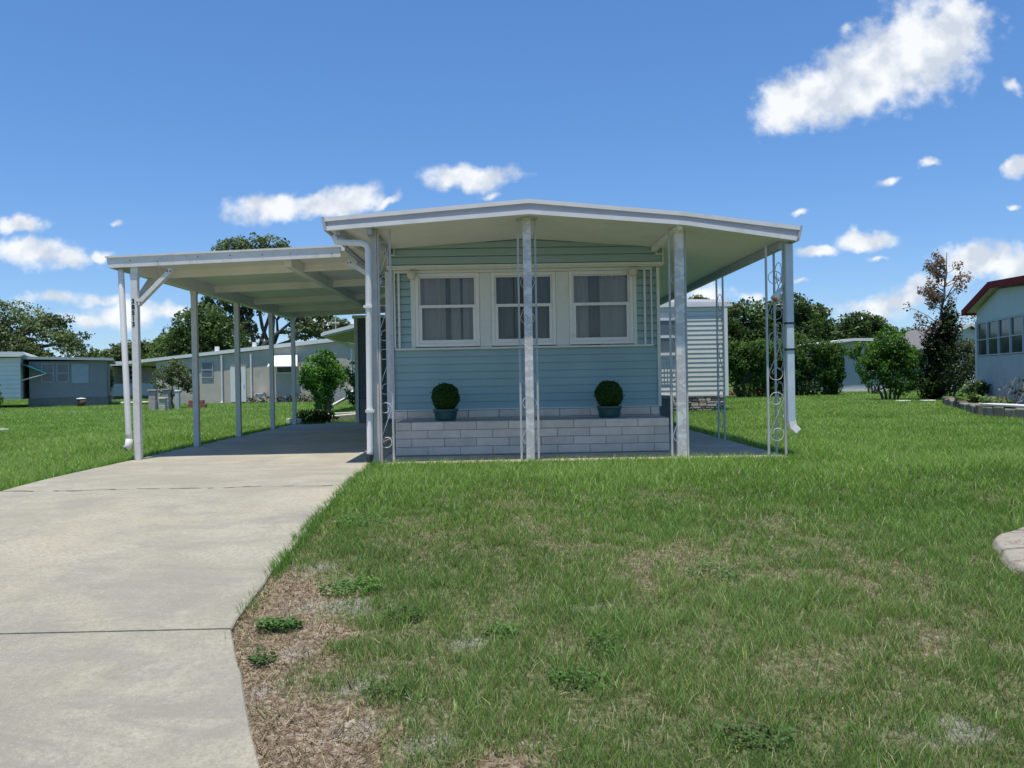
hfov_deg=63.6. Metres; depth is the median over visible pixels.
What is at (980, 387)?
bed plant
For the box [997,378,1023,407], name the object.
bed plant
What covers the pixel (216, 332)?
shade tree
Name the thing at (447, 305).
window
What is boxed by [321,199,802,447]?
mobile home
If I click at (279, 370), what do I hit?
window
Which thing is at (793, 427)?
downspout
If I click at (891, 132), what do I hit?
sky
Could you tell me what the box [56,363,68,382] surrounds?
window
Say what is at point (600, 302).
window
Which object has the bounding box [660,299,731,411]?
mobile home
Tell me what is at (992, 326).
window
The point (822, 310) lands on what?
shade tree
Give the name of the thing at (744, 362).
hedge bush
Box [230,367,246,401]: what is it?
door
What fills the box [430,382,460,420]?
topiary
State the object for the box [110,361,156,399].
house
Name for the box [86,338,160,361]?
shade tree
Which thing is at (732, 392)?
flower bed
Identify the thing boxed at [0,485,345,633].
driveway
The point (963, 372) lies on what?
olive bush
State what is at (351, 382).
shrub
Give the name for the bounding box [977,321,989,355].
window
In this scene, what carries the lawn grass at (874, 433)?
on the ground at (329, 704)
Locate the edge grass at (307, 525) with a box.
[0,423,375,636]
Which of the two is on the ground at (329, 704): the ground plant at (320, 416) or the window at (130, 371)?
the ground plant at (320, 416)
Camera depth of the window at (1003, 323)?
20.55 m
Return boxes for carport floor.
[146,422,395,456]
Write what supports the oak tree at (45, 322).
on the ground at (329, 704)
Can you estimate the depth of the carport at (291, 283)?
12.63 m
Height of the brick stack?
0.330 m
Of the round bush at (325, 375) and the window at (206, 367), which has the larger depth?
the window at (206, 367)
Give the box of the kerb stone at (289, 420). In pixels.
[286,418,302,423]
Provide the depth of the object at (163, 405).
30.69 m
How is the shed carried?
on the ground at (329, 704)
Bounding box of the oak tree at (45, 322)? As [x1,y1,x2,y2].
[0,299,95,357]
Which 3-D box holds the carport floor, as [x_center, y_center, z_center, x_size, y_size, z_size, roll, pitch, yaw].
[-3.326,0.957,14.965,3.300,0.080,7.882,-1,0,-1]
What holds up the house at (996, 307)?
on the ground at (329, 704)
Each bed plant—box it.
[954,392,982,402]
[961,379,991,395]
[978,395,1008,403]
[995,395,1013,403]
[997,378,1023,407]
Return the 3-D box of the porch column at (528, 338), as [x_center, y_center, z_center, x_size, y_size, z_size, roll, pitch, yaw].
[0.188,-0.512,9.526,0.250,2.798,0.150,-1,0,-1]
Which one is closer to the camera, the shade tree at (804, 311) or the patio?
the patio
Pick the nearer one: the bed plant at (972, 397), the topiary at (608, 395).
the topiary at (608, 395)
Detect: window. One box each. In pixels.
[41,363,53,382]
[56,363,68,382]
[129,370,131,379]
[201,362,212,377]
[276,367,290,373]
[415,273,479,347]
[491,271,555,346]
[568,270,633,344]
[660,318,674,355]
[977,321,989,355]
[987,319,997,355]
[998,317,1009,354]
[1010,314,1022,353]
[1022,314,1023,352]
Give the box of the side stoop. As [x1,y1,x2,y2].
[660,356,674,430]
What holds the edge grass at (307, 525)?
on the ground at (329, 704)
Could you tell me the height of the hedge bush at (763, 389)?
2.576 m
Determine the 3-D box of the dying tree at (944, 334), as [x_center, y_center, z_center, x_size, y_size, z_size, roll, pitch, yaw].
[14.022,-1.827,27.206,2.362,5.270,1.271,-1,0,-1]
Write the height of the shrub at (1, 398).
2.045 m
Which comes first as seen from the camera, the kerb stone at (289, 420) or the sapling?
the kerb stone at (289, 420)
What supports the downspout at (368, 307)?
attached to the mobile home at (602, 285)
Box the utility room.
[352,315,391,422]
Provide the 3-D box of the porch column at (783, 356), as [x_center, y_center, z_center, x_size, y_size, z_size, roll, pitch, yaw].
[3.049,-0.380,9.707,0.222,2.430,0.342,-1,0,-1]
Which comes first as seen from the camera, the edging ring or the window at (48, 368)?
the edging ring
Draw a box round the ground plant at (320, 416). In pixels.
[297,408,339,423]
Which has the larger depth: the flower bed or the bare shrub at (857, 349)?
the flower bed
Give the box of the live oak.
[189,232,352,345]
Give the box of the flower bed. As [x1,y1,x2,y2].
[729,387,764,395]
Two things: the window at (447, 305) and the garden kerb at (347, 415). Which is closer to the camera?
the window at (447, 305)
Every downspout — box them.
[118,268,132,450]
[331,234,374,462]
[784,244,800,433]
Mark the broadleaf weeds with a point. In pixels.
(279, 622)
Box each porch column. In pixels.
[370,229,394,462]
[515,217,539,460]
[667,229,688,457]
[715,276,725,439]
[764,246,786,455]
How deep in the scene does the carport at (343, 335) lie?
27.11 m
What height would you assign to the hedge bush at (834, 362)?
2.544 m
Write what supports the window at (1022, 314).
in the house at (996, 307)
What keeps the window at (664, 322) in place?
in the mobile home at (702, 355)
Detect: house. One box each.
[0,352,115,406]
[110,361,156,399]
[118,339,354,403]
[892,322,975,388]
[961,275,1023,403]
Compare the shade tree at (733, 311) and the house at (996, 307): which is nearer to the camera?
the house at (996, 307)
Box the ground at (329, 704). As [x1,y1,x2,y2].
[3,380,1023,767]
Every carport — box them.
[105,245,385,459]
[321,315,354,406]
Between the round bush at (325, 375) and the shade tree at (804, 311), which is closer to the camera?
the round bush at (325, 375)
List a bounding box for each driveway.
[0,452,390,491]
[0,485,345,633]
[0,629,259,767]
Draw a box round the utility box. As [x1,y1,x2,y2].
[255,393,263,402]
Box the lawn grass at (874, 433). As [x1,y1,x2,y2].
[0,387,1023,767]
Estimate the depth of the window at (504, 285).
11.13 m
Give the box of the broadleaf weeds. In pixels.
[247,513,796,749]
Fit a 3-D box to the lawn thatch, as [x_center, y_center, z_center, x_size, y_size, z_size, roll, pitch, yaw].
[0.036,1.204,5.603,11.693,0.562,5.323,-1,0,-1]
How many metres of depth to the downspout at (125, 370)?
10.54 m
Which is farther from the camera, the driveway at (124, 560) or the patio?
the patio
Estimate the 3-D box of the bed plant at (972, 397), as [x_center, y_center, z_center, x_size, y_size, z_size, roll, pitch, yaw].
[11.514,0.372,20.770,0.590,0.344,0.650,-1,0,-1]
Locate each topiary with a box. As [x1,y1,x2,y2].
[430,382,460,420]
[593,380,624,417]
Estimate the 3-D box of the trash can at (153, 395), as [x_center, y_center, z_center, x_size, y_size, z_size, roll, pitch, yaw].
[-13.815,0.624,31.793,0.324,0.815,0.324,-1,0,-1]
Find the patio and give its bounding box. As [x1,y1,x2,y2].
[380,426,788,465]
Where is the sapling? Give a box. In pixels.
[150,358,191,407]
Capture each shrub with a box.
[0,384,3,407]
[341,359,355,407]
[844,341,899,393]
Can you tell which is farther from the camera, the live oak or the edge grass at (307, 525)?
the live oak
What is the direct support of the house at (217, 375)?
on the ground at (329, 704)
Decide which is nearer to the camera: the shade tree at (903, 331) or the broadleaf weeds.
the broadleaf weeds
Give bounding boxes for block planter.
[396,415,668,456]
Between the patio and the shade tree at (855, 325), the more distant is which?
the shade tree at (855, 325)
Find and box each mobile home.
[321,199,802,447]
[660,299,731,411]
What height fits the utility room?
2.470 m
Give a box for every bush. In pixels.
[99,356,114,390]
[298,348,347,411]
[728,336,772,397]
[748,339,800,396]
[777,337,829,395]
[816,338,847,395]
[852,326,924,399]
[914,334,975,396]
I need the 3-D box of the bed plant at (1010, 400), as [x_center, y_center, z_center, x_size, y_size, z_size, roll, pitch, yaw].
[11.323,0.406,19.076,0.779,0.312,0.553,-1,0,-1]
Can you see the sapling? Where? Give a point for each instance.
(178, 374)
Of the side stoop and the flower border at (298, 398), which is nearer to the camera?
the side stoop
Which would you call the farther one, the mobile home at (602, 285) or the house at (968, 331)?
the house at (968, 331)
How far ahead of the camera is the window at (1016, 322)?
19.69 m
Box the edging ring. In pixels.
[991,527,1023,577]
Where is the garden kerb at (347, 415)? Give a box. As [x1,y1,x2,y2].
[325,412,355,423]
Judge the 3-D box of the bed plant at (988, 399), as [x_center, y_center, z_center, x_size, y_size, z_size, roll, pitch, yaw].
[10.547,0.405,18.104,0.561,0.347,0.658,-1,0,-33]
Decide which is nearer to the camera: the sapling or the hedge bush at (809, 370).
the sapling
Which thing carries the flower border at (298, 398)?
on the ground at (329, 704)
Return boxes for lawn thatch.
[0,467,1023,767]
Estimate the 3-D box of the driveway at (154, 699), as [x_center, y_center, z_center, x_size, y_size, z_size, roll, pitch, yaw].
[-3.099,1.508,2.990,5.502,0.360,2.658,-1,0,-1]
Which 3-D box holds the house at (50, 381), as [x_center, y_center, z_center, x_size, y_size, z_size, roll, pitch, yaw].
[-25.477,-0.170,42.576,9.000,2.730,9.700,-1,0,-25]
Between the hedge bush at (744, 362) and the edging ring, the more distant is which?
the hedge bush at (744, 362)
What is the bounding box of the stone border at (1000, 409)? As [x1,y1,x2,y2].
[942,396,1023,418]
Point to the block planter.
(501, 436)
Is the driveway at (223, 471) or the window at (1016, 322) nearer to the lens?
the driveway at (223, 471)
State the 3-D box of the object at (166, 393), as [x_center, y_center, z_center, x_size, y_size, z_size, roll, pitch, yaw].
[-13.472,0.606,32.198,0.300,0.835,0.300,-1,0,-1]
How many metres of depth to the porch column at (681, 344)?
9.50 m
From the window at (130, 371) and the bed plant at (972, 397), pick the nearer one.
the bed plant at (972, 397)
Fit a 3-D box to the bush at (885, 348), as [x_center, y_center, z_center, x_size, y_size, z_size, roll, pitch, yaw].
[12.873,-0.674,28.199,2.282,2.584,1.753,-1,0,29]
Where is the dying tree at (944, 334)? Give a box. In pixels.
[902,249,976,399]
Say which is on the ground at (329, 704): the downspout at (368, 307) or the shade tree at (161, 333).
the shade tree at (161, 333)
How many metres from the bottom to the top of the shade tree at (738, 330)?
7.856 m
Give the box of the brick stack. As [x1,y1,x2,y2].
[188,400,206,408]
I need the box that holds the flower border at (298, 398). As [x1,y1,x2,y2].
[246,392,313,402]
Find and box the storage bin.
[76,398,85,405]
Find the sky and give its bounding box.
[0,0,1023,356]
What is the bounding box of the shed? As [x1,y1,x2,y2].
[799,338,896,391]
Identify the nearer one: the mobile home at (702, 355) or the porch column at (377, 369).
the porch column at (377, 369)
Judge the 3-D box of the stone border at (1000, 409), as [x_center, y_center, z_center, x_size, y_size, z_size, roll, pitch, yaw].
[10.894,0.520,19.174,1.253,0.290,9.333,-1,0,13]
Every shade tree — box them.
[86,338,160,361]
[142,302,251,367]
[144,328,258,358]
[688,294,746,318]
[727,297,777,372]
[746,292,833,345]
[803,303,838,330]
[818,310,898,340]
[896,326,920,336]
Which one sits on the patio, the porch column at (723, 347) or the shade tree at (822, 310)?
the porch column at (723, 347)

